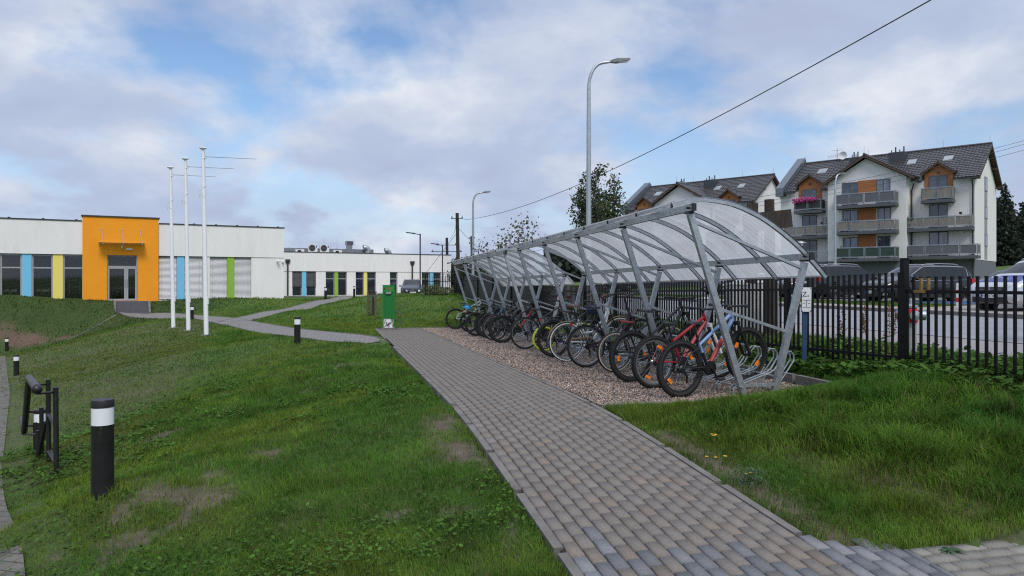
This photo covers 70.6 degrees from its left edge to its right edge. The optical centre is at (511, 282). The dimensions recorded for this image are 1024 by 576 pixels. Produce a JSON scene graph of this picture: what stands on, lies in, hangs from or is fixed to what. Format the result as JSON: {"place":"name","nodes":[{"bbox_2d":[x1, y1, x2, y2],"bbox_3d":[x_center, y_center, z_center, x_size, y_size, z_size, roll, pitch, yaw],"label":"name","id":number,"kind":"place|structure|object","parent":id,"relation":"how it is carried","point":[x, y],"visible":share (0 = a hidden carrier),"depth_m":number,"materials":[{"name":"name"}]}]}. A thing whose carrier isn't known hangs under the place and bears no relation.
{"place":"outdoors","nodes":[
{"label":"outdoors","id":0,"kind":"place"},
{"bbox_2d":[0,356,24,575],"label":"path","id":1,"kind":"structure","parent":0,"point":[17,557],"depth_m":7.30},
{"bbox_2d":[120,312,391,344],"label":"side path","id":2,"kind":"structure","parent":0,"point":[282,330],"depth_m":27.03,"materials":[{"name":"grey concrete"}]},
{"bbox_2d":[223,297,351,320],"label":"entrance path","id":3,"kind":"structure","parent":0,"point":[298,307],"depth_m":44.70,"materials":[{"name":"grey concrete"}]},
{"bbox_2d":[0,265,1023,575],"bbox_3d":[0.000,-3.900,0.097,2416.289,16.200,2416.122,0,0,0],"label":"ground","id":4,"kind":"structure","parent":0,"point":[76,317],"depth_m":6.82,"materials":[{"name":"green plant"}]},
{"bbox_2d":[19,374,58,475],"bbox_3d":[-6.338,1.834,9.594,0.286,1.446,4.080,0,0,-37],"label":"handrail","id":5,"kind":"object","parent":4,"relation":"on","point":[33,385],"visible":0.92,"depth_m":8.98,"materials":[{"name":"black metal"}]},
{"bbox_2d":[90,398,114,500],"bbox_3d":[-3.476,1.444,6.140,0.180,0.915,0.178,0,0,0],"label":"bollard lamp","id":6,"kind":"object","parent":4,"relation":"on","point":[102,444],"visible":0.93,"depth_m":6.07,"materials":[{"name":"black"}]},
{"bbox_2d":[167,166,213,328],"bbox_3d":[-13.880,-1.559,31.500,2.181,7.057,0.320,-1,0,0],"label":"flagpole","id":7,"kind":"object","parent":4,"relation":"on","point":[172,288],"visible":0.97,"depth_m":31.44,"materials":[{"name":"white paint"}]},
{"bbox_2d":[181,158,232,330],"bbox_3d":[-12.283,-1.576,29.400,2.181,7.057,0.320,-1,0,0],"label":"flagpole","id":8,"kind":"object","parent":4,"relation":"on","point":[187,287],"visible":0.96,"depth_m":29.34,"materials":[{"name":"white paint"}]},
{"bbox_2d":[199,147,250,335],"bbox_3d":[-10.499,-1.561,26.900,2.181,7.021,0.320,-1,0,0],"label":"flagpole","id":9,"kind":"object","parent":4,"relation":"on","point":[205,281],"visible":0.99,"depth_m":26.84,"materials":[{"name":"white paint"}]},
{"bbox_2d":[0,215,450,313],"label":"school building","id":10,"kind":"structure","parent":4,"relation":"on","point":[98,257],"depth_m":50.20,"materials":[{"name":"grey"}]},
{"bbox_2d":[0,254,21,294],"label":"window","id":11,"kind":"structure","parent":10,"relation":"in","point":[1,267],"depth_m":45.22,"materials":[{"name":"grey metal"}]},
{"bbox_2d":[32,254,52,297],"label":"window","id":12,"kind":"structure","parent":10,"relation":"in","point":[33,255],"depth_m":46.02,"materials":[{"name":"grey metal"}]},
{"bbox_2d":[107,267,125,300],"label":"door","id":13,"kind":"structure","parent":10,"relation":"in","point":[108,268],"depth_m":47.76,"materials":[{"name":"grey metal"}]},
{"bbox_2d":[158,256,176,299],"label":"window","id":14,"kind":"structure","parent":10,"relation":"in","point":[164,292],"depth_m":49.34,"materials":[{"name":"grey metal"}]},
{"bbox_2d":[184,257,201,298],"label":"window","id":15,"kind":"structure","parent":10,"relation":"in","point":[195,263],"depth_m":50.23,"materials":[{"name":"grey metal"}]},
{"bbox_2d":[210,257,226,297],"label":"window","id":16,"kind":"structure","parent":10,"relation":"in","point":[218,265],"depth_m":50.95,"materials":[{"name":"grey metal"}]},
{"bbox_2d":[234,257,250,297],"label":"window","id":17,"kind":"structure","parent":10,"relation":"in","point":[242,266],"depth_m":51.72,"materials":[{"name":"grey metal"}]},
{"bbox_2d":[292,271,301,295],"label":"window","id":18,"kind":"structure","parent":10,"relation":"in","point":[296,275],"depth_m":66.31,"materials":[{"name":"grey metal"}]},
{"bbox_2d":[306,271,315,295],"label":"window","id":19,"kind":"structure","parent":10,"relation":"in","point":[310,275],"depth_m":66.92,"materials":[{"name":"grey metal"}]},
{"bbox_2d":[284,248,373,252],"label":"air duct","id":20,"kind":"object","parent":10,"relation":"on","point":[343,250],"visible":0.26,"depth_m":71.28,"materials":[{"name":"metal"}]},
{"bbox_2d":[326,272,333,295],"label":"window","id":21,"kind":"structure","parent":10,"relation":"in","point":[329,275],"depth_m":67.83,"materials":[{"name":"grey metal"}]},
{"bbox_2d":[338,272,346,295],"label":"window","id":22,"kind":"structure","parent":10,"relation":"in","point":[342,276],"depth_m":68.38,"materials":[{"name":"grey metal"}]},
{"bbox_2d":[356,272,363,294],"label":"window","id":23,"kind":"structure","parent":10,"relation":"in","point":[359,275],"depth_m":69.16,"materials":[{"name":"grey metal"}]},
{"bbox_2d":[367,272,375,294],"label":"window","id":24,"kind":"structure","parent":10,"relation":"in","point":[371,276],"depth_m":69.73,"materials":[{"name":"grey metal"}]},
{"bbox_2d":[118,312,382,343],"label":"side path kerb","id":25,"kind":"structure","parent":4,"relation":"on","point":[271,324],"depth_m":27.13,"materials":[{"name":"concrete"}]},
{"bbox_2d":[294,317,300,343],"bbox_3d":[-6.083,1.417,20.500,0.181,0.920,0.179,0,0,0],"label":"bollard lamp","id":26,"kind":"object","parent":4,"relation":"on","point":[297,329],"visible":0.96,"depth_m":20.43,"materials":[{"name":"black"}]},
{"bbox_2d":[367,290,376,315],"bbox_3d":[-6.574,0.926,34.045,0.470,1.451,0.400,0,0,0],"label":"sapling guard","id":27,"kind":"object","parent":4,"relation":"on","point":[373,311],"visible":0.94,"depth_m":33.87,"materials":[{"name":"brown wood"}]},
{"bbox_2d":[399,279,423,293],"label":"parked car","id":28,"kind":"object","parent":4,"relation":"on","point":[408,286],"visible":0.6,"depth_m":59.61,"materials":[{"name":"black paint"}]},
{"bbox_2d":[425,274,456,295],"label":"yard fence","id":29,"kind":"object","parent":4,"relation":"on","point":[438,281],"visible":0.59,"depth_m":42.17,"materials":[{"name":"black paint"}]},
{"bbox_2d":[451,213,462,274],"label":"power pole","id":30,"kind":"object","parent":4,"relation":"on","point":[457,218],"visible":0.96,"depth_m":69.86,"materials":[{"name":"brown wood"}]},
{"bbox_2d":[465,0,930,219],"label":"overhead wire","id":31,"kind":"object","parent":30,"relation":"attached to","point":[749,99],"visible":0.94,"depth_m":23.46,"materials":[{"name":"black"}]},
{"bbox_2d":[446,254,489,288],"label":"bush","id":32,"kind":"object","parent":4,"relation":"on","point":[453,274],"visible":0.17,"depth_m":73.61,"materials":[{"name":"green plant"}]},
{"bbox_2d":[464,274,477,302],"bbox_3d":[-2.107,0.575,37.145,0.100,2.050,3.980,0,0,-14],"label":"slatted screen","id":33,"kind":"object","parent":4,"relation":"on","point":[467,288],"visible":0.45,"depth_m":36.99,"materials":[{"name":"black paint"}]},
{"bbox_2d":[472,191,490,274],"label":"street lamp","id":34,"kind":"object","parent":4,"relation":"on","point":[473,223],"visible":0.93,"depth_m":57.92,"materials":[{"name":"metal"}]},
{"bbox_2d":[478,275,492,305],"bbox_3d":[-1.235,0.575,33.509,0.100,2.050,3.502,0,0,-14],"label":"slatted screen","id":35,"kind":"object","parent":4,"relation":"on","point":[488,285],"visible":0.41,"depth_m":33.47,"materials":[{"name":"black paint"}]},
{"bbox_2d":[492,278,511,316],"bbox_3d":[-0.418,0.575,30.105,0.100,2.050,3.502,0,0,-14],"label":"slatted screen","id":36,"kind":"object","parent":4,"relation":"on","point":[503,290],"visible":0.24,"depth_m":30.01,"materials":[{"name":"black paint"}]},
{"bbox_2d":[0,306,1023,575],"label":"broad leaf weeds","id":37,"kind":"object","parent":4,"relation":"on","point":[926,364],"visible":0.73,"depth_m":8.23,"materials":[{"name":"green plant"}]},
{"bbox_2d":[495,211,545,251],"bbox_3d":[0.212,-0.898,29.710,2.314,4.209,2.778,0,0,0],"label":"sapling","id":38,"kind":"object","parent":4,"relation":"on","point":[518,238],"visible":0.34,"depth_m":29.74,"materials":[{"name":"green plant"}]},
{"bbox_2d":[511,286,535,315],"bbox_3d":[0.397,0.575,26.711,0.100,2.050,3.440,0,0,-14],"label":"slatted screen","id":39,"kind":"object","parent":4,"relation":"on","point":[526,295],"visible":0.16,"depth_m":26.32,"materials":[{"name":"black paint"}]},
{"bbox_2d":[540,285,560,320],"bbox_3d":[1.220,0.713,23.711,0.079,1.625,2.359,0,0,-14],"label":"fence panel","id":40,"kind":"object","parent":4,"relation":"on","point":[546,296],"visible":0.29,"depth_m":23.91,"materials":[{"name":"black paint"}]},
{"bbox_2d":[543,248,585,281],"bbox_3d":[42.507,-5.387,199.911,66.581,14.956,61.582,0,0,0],"label":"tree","id":41,"kind":"object","parent":4,"relation":"on","point":[563,264],"visible":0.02,"depth_m":172.51,"materials":[{"name":"green plant"}]},
{"bbox_2d":[559,279,585,323],"bbox_3d":[1.773,0.708,21.416,0.082,1.625,2.359,0,0,-13],"label":"fence panel","id":42,"kind":"object","parent":4,"relation":"on","point":[570,291],"visible":0.52,"depth_m":21.18,"materials":[{"name":"black paint"}]},
{"bbox_2d":[567,163,627,284],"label":"leafy tree","id":43,"kind":"object","parent":4,"relation":"on","point":[598,212],"visible":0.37,"depth_m":47.37,"materials":[{"name":"green plant"}]},
{"bbox_2d":[585,283,617,330],"bbox_3d":[2.324,0.676,19.121,0.082,1.625,2.359,0,0,-13],"label":"fence panel","id":44,"kind":"object","parent":4,"relation":"on","point":[600,288],"visible":0.45,"depth_m":18.90,"materials":[{"name":"black paint"}]},
{"bbox_2d":[375,326,832,575],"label":"path kerb","id":45,"kind":"structure","parent":4,"relation":"on","point":[568,562],"depth_m":6.12,"materials":[{"name":"concrete"}]},
{"bbox_2d":[586,58,629,313],"bbox_3d":[3.188,-3.131,24.097,1.495,8.749,0.260,0,0,-9],"label":"street lamp","id":46,"kind":"object","parent":4,"relation":"on","point":[588,162],"visible":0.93,"depth_m":23.95,"materials":[{"name":"metal"}]},
{"bbox_2d":[616,283,658,333],"bbox_3d":[2.874,0.645,16.826,0.082,1.625,2.359,0,0,-14],"label":"fence panel","id":47,"kind":"object","parent":4,"relation":"on","point":[636,302],"visible":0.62,"depth_m":16.81,"materials":[{"name":"black paint"}]},
{"bbox_2d":[658,281,713,342],"bbox_3d":[3.425,0.607,14.532,0.082,1.625,2.359,0,0,-13],"label":"fence panel","id":48,"kind":"object","parent":4,"relation":"on","point":[668,290],"visible":0.6,"depth_m":14.51,"materials":[{"name":"black paint"}]},
{"bbox_2d":[620,173,780,286],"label":"apartment house","id":49,"kind":"structure","parent":4,"relation":"on","point":[644,196],"depth_m":87.53,"materials":[{"name":"tile"}]},
{"bbox_2d":[726,282,747,333],"bbox_3d":[4.354,0.617,14.030,0.351,1.273,0.340,0,0,-8],"label":"utility cabinet","id":50,"kind":"object","parent":4,"relation":"on","point":[739,302],"visible":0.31,"depth_m":13.88,"materials":[{"name":"plastic"}]},
{"bbox_2d":[453,293,1022,357],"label":"roadside strip","id":51,"kind":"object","parent":4,"relation":"on","point":[991,346],"depth_m":12.51,"materials":[{"name":"concrete"}]},
{"bbox_2d":[714,464,786,488],"bbox_3d":[1.789,1.484,5.485,0.406,0.145,0.439,0,0,-30],"label":"bushy weed","id":52,"kind":"object","parent":4,"relation":"on","point":[751,476],"visible":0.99,"depth_m":5.53,"materials":[{"name":"green plant"}]},
{"bbox_2d":[714,278,790,354],"bbox_3d":[3.976,0.568,12.237,0.082,1.625,2.359,0,0,-14],"label":"fence panel","id":53,"kind":"object","parent":4,"relation":"on","point":[787,293],"visible":0.65,"depth_m":11.89,"materials":[{"name":"black paint"}]},
{"bbox_2d":[750,280,762,332],"bbox_3d":[4.763,0.602,14.230,0.363,1.305,0.340,0,0,-8],"label":"utility cabinet","id":54,"kind":"object","parent":4,"relation":"on","point":[758,304],"visible":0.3,"depth_m":14.08,"materials":[{"name":"plastic"}]},
{"bbox_2d":[746,199,792,337],"bbox_3d":[4.598,-0.092,13.286,1.002,2.911,0.469,0,0,-19],"label":"wooden sign post","id":55,"kind":"object","parent":4,"relation":"on","point":[782,218],"visible":0.36,"depth_m":13.30,"materials":[{"name":"brown wood"}]},
{"bbox_2d":[566,293,1022,343],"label":"road kerb","id":56,"kind":"structure","parent":4,"relation":"on","point":[1019,316],"depth_m":21.70,"materials":[{"name":"concrete"}]},
{"bbox_2d":[566,288,1022,306],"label":"car park","id":57,"kind":"structure","parent":4,"relation":"on","point":[888,299],"depth_m":34.88,"materials":[{"name":"grey asphalt"}]},
{"bbox_2d":[834,172,846,263],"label":"street lamp","id":58,"kind":"object","parent":57,"relation":"on","point":[835,244],"visible":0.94,"depth_m":45.95,"materials":[{"name":"metal"}]},
{"bbox_2d":[795,264,887,298],"bbox_3d":[17.211,-0.050,37.203,4.852,1.867,2.320,0,0,-13],"label":"parked car","id":59,"kind":"object","parent":57,"relation":"on","point":[835,270],"visible":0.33,"depth_m":36.23,"materials":[{"name":"grey paint"}]},
{"bbox_2d":[858,263,974,302],"bbox_3d":[17.489,0.020,31.397,4.652,1.727,2.270,0,0,-13],"label":"parked car","id":60,"kind":"object","parent":57,"relation":"on","point":[924,271],"visible":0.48,"depth_m":30.75,"materials":[{"name":"black paint"}]},
{"bbox_2d":[971,258,1023,309],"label":"police car","id":61,"kind":"object","parent":57,"relation":"on","point":[1017,269],"visible":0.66,"depth_m":22.54,"materials":[{"name":"grey paint"}]},
{"bbox_2d":[801,287,811,362],"bbox_3d":[4.254,0.706,10.478,0.142,1.296,0.063,1,0,8],"label":"hydrant marker","id":62,"kind":"object","parent":4,"relation":"on","point":[806,300],"visible":0.94,"depth_m":10.46,"materials":[{"name":"blue paint"}]},
{"bbox_2d":[788,258,909,366],"bbox_3d":[4.527,0.508,9.942,0.082,1.625,2.359,0,0,-13],"label":"fence panel","id":63,"kind":"object","parent":4,"relation":"on","point":[902,286],"visible":0.69,"depth_m":9.60,"materials":[{"name":"black paint"}]},
{"bbox_2d":[799,535,954,575],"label":"path widening","id":64,"kind":"structure","parent":4,"relation":"on","point":[868,560],"depth_m":4.21,"materials":[{"name":"concrete"}]},
{"bbox_2d":[775,142,1003,279],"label":"apartment house","id":65,"kind":"structure","parent":4,"relation":"on","point":[881,237],"depth_m":67.09,"materials":[{"name":"tile"}]},
{"bbox_2d":[802,215,816,235],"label":"window","id":66,"kind":"structure","parent":65,"relation":"in","point":[807,220],"depth_m":72.98,"materials":[{"name":"grey"}]},
{"bbox_2d":[803,240,816,258],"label":"window","id":67,"kind":"structure","parent":65,"relation":"in","point":[810,245],"depth_m":72.88,"materials":[{"name":"grey"}]},
{"bbox_2d":[842,182,857,205],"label":"window","id":68,"kind":"structure","parent":65,"relation":"in","point":[846,189],"depth_m":69.03,"materials":[{"name":"grey"}]},
{"bbox_2d":[842,210,857,231],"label":"window","id":69,"kind":"structure","parent":65,"relation":"in","point":[852,215],"depth_m":69.00,"materials":[{"name":"grey"}]},
{"bbox_2d":[843,237,857,258],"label":"window","id":70,"kind":"structure","parent":65,"relation":"in","point":[851,241],"depth_m":69.00,"materials":[{"name":"grey"}]},
{"bbox_2d":[876,178,889,202],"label":"window","id":71,"kind":"structure","parent":65,"relation":"in","point":[883,187],"depth_m":67.12,"materials":[{"name":"grey"}]},
{"bbox_2d":[877,207,890,229],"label":"window","id":72,"kind":"structure","parent":65,"relation":"in","point":[882,212],"depth_m":66.99,"materials":[{"name":"grey"}]},
{"bbox_2d":[929,174,947,199],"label":"window","id":73,"kind":"structure","parent":65,"relation":"in","point":[940,181],"depth_m":65.18,"materials":[{"name":"grey"}]},
{"bbox_2d":[929,204,947,227],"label":"window","id":74,"kind":"structure","parent":65,"relation":"in","point":[941,210],"depth_m":65.22,"materials":[{"name":"grey"}]},
{"bbox_2d":[929,231,947,255],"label":"window","id":75,"kind":"structure","parent":65,"relation":"in","point":[935,238],"depth_m":65.29,"materials":[{"name":"grey"}]},
{"bbox_2d":[896,300,926,351],"bbox_3d":[5.421,0.643,9.816,0.400,0.840,0.248,0,0,20],"label":"fire hydrant","id":76,"kind":"object","parent":4,"relation":"on","point":[916,320],"visible":0.41,"depth_m":9.78,"materials":[{"name":"grey metal"}]},
{"bbox_2d":[906,276,1023,381],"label":"fence panel","id":77,"kind":"object","parent":4,"relation":"on","point":[968,292],"visible":0.84,"depth_m":7.96,"materials":[{"name":"black paint"}]},
{"bbox_2d":[996,198,1015,266],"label":"spruce","id":78,"kind":"object","parent":4,"relation":"on","point":[999,244],"visible":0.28,"depth_m":94.12,"materials":[{"name":"green plant"}]},
{"bbox_2d":[996,182,1023,265],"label":"spruce","id":79,"kind":"object","parent":4,"relation":"on","point":[1005,216],"visible":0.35,"depth_m":94.92,"materials":[{"name":"green plant"}]},
{"bbox_2d":[1013,201,1023,256],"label":"spruce","id":80,"kind":"object","parent":4,"relation":"on","point":[1020,216],"visible":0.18,"depth_m":98.09,"materials":[{"name":"green plant"}]},
{"bbox_2d":[0,0,1023,265],"label":"sky","id":81,"kind":"structure","parent":0,"point":[372,123],"materials":[{"name":"blue"}]},
{"bbox_2d":[422,327,804,405],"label":"gravel","id":82,"kind":"structure","parent":0,"point":[536,359],"depth_m":11.12,"materials":[{"name":"beige gravel"}]},
{"bbox_2d":[445,297,496,328],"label":"bicycle","id":83,"kind":"object","parent":82,"relation":"on","point":[455,318],"visible":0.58,"depth_m":25.06,"materials":[{"name":"paint"}]},
{"bbox_2d":[459,300,502,331],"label":"bicycle","id":84,"kind":"object","parent":82,"relation":"on","point":[469,321],"visible":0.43,"depth_m":23.25,"materials":[{"name":"paint"}]},
{"bbox_2d":[465,299,521,335],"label":"bicycle","id":85,"kind":"object","parent":82,"relation":"on","point":[466,321],"visible":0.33,"depth_m":21.10,"materials":[{"name":"paint"}]},
{"bbox_2d":[474,300,533,336],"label":"bicycle","id":86,"kind":"object","parent":82,"relation":"on","point":[478,317],"visible":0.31,"depth_m":20.56,"materials":[{"name":"paint"}]},
{"bbox_2d":[478,300,538,337],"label":"bicycle","id":87,"kind":"object","parent":82,"relation":"on","point":[480,321],"visible":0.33,"depth_m":19.88,"materials":[{"name":"paint"}]},
{"bbox_2d":[447,247,575,340],"bbox_3d":[-0.363,0.343,22.878,2.175,2.561,8.625,0,0,-13],"label":"bike shelter","id":88,"kind":"object","parent":82,"relation":"on","point":[503,266],"visible":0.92,"depth_m":21.55,"materials":[{"name":"metal"}]},
{"bbox_2d":[482,300,545,340],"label":"bicycle","id":89,"kind":"object","parent":82,"relation":"on","point":[496,327],"visible":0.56,"depth_m":19.07,"materials":[{"name":"paint"}]},
{"bbox_2d":[488,300,554,342],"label":"bicycle","id":90,"kind":"object","parent":82,"relation":"on","point":[510,320],"visible":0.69,"depth_m":18.31,"materials":[{"name":"paint"}]},
{"bbox_2d":[510,300,583,348],"bbox_3d":[0.815,0.917,16.365,1.842,1.042,0.669,-4,1,-19],"label":"bicycle","id":91,"kind":"object","parent":82,"relation":"on","point":[526,332],"visible":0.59,"depth_m":16.24,"materials":[{"name":"paint"}]},
{"bbox_2d":[532,312,593,350],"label":"bicycle","id":92,"kind":"object","parent":82,"relation":"on","point":[544,338],"visible":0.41,"depth_m":15.52,"materials":[{"name":"paint"}]},
{"bbox_2d":[536,300,620,356],"bbox_3d":[1.330,0.890,14.360,1.854,1.042,0.695,-4,1,-19],"label":"bicycle","id":93,"kind":"object","parent":82,"relation":"on","point":[554,338],"visible":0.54,"depth_m":14.20,"materials":[{"name":"paint"}]},
{"bbox_2d":[548,293,636,360],"bbox_3d":[1.496,0.802,13.449,1.823,1.194,0.636,-4,1,-19],"label":"bicycle","id":94,"kind":"object","parent":82,"relation":"on","point":[556,327],"visible":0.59,"depth_m":13.34,"materials":[{"name":"paint"}]},
{"bbox_2d":[566,293,656,366],"bbox_3d":[1.736,0.788,12.402,1.822,1.194,0.636,-5,2,-21],"label":"bicycle","id":95,"kind":"object","parent":82,"relation":"on","point":[599,332],"visible":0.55,"depth_m":12.26,"materials":[{"name":"paint"}]},
{"bbox_2d":[593,328,688,369],"bbox_3d":[2.240,1.167,12.966,0.870,0.561,2.470,0,0,-13],"label":"bike rack","id":96,"kind":"object","parent":82,"relation":"on","point":[641,363],"visible":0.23,"depth_m":12.74,"materials":[{"name":"metal"}]},
{"bbox_2d":[597,309,685,371],"bbox_3d":[2.098,0.906,11.656,1.673,0.937,0.692,-5,2,-21],"label":"bicycle","id":97,"kind":"object","parent":82,"relation":"on","point":[624,365],"visible":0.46,"depth_m":11.53,"materials":[{"name":"paint"}]},
{"bbox_2d":[609,296,715,381],"bbox_3d":[2.191,0.787,10.456,1.859,1.140,0.695,-6,2,-23],"label":"bicycle","id":98,"kind":"object","parent":82,"relation":"on","point":[615,344],"visible":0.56,"depth_m":10.34,"materials":[{"name":"paint"}]},
{"bbox_2d":[508,197,826,395],"bbox_3d":[1.969,0.228,13.163,2.175,2.563,8.785,0,0,-13],"label":"bike shelter","id":99,"kind":"object","parent":82,"relation":"on","point":[711,241],"visible":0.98,"depth_m":10.95,"materials":[{"name":"metal"}]},
{"bbox_2d":[631,306,737,388],"bbox_3d":[2.357,0.853,9.794,1.796,1.011,0.695,-5,2,-25],"label":"bicycle","id":100,"kind":"object","parent":82,"relation":"on","point":[653,361],"visible":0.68,"depth_m":9.67,"materials":[{"name":"paint"}]},
{"bbox_2d":[656,303,767,396],"bbox_3d":[2.518,0.816,9.054,1.796,1.041,0.695,-8,3,-26],"label":"bicycle","id":101,"kind":"object","parent":82,"relation":"on","point":[710,366],"visible":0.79,"depth_m":8.95,"materials":[{"name":"paint"}]},
{"bbox_2d":[665,339,793,392],"bbox_3d":[2.906,1.140,10.195,0.870,0.561,2.470,0,0,-13],"label":"bike rack","id":102,"kind":"object","parent":82,"relation":"on","point":[764,374],"visible":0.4,"depth_m":9.61,"materials":[{"name":"metal"}]},
{"bbox_2d":[377,328,978,575],"bbox_3d":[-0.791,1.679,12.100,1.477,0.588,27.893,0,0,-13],"label":"path","id":103,"kind":"structure","parent":0,"point":[652,477],"depth_m":5.38,"materials":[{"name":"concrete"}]},
{"bbox_2d":[380,285,401,329],"bbox_3d":[-4.177,0.841,25.031,0.747,1.545,0.450,0,0,-4],"label":"repair station","id":104,"kind":"object","parent":103,"relation":"on","point":[388,296],"visible":1,"depth_m":24.91,"materials":[{"name":"metal"}]},
{"bbox_2d":[566,295,1022,342],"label":"road","id":105,"kind":"structure","parent":0,"point":[991,329],"depth_m":17.77,"materials":[{"name":"grey asphalt"}]},
{"bbox_2d":[573,293,1022,313],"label":"pavement","id":106,"kind":"structure","parent":0,"point":[965,310],"depth_m":23.71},
{"bbox_2d":[909,540,1023,575],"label":"side pavement","id":107,"kind":"structure","parent":0,"point":[999,558],"depth_m":4.25,"materials":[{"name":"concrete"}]},
{"bbox_2d":[923,305,1022,311],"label":"driveway","id":108,"kind":"structure","parent":0,"point":[1009,308],"depth_m":24.08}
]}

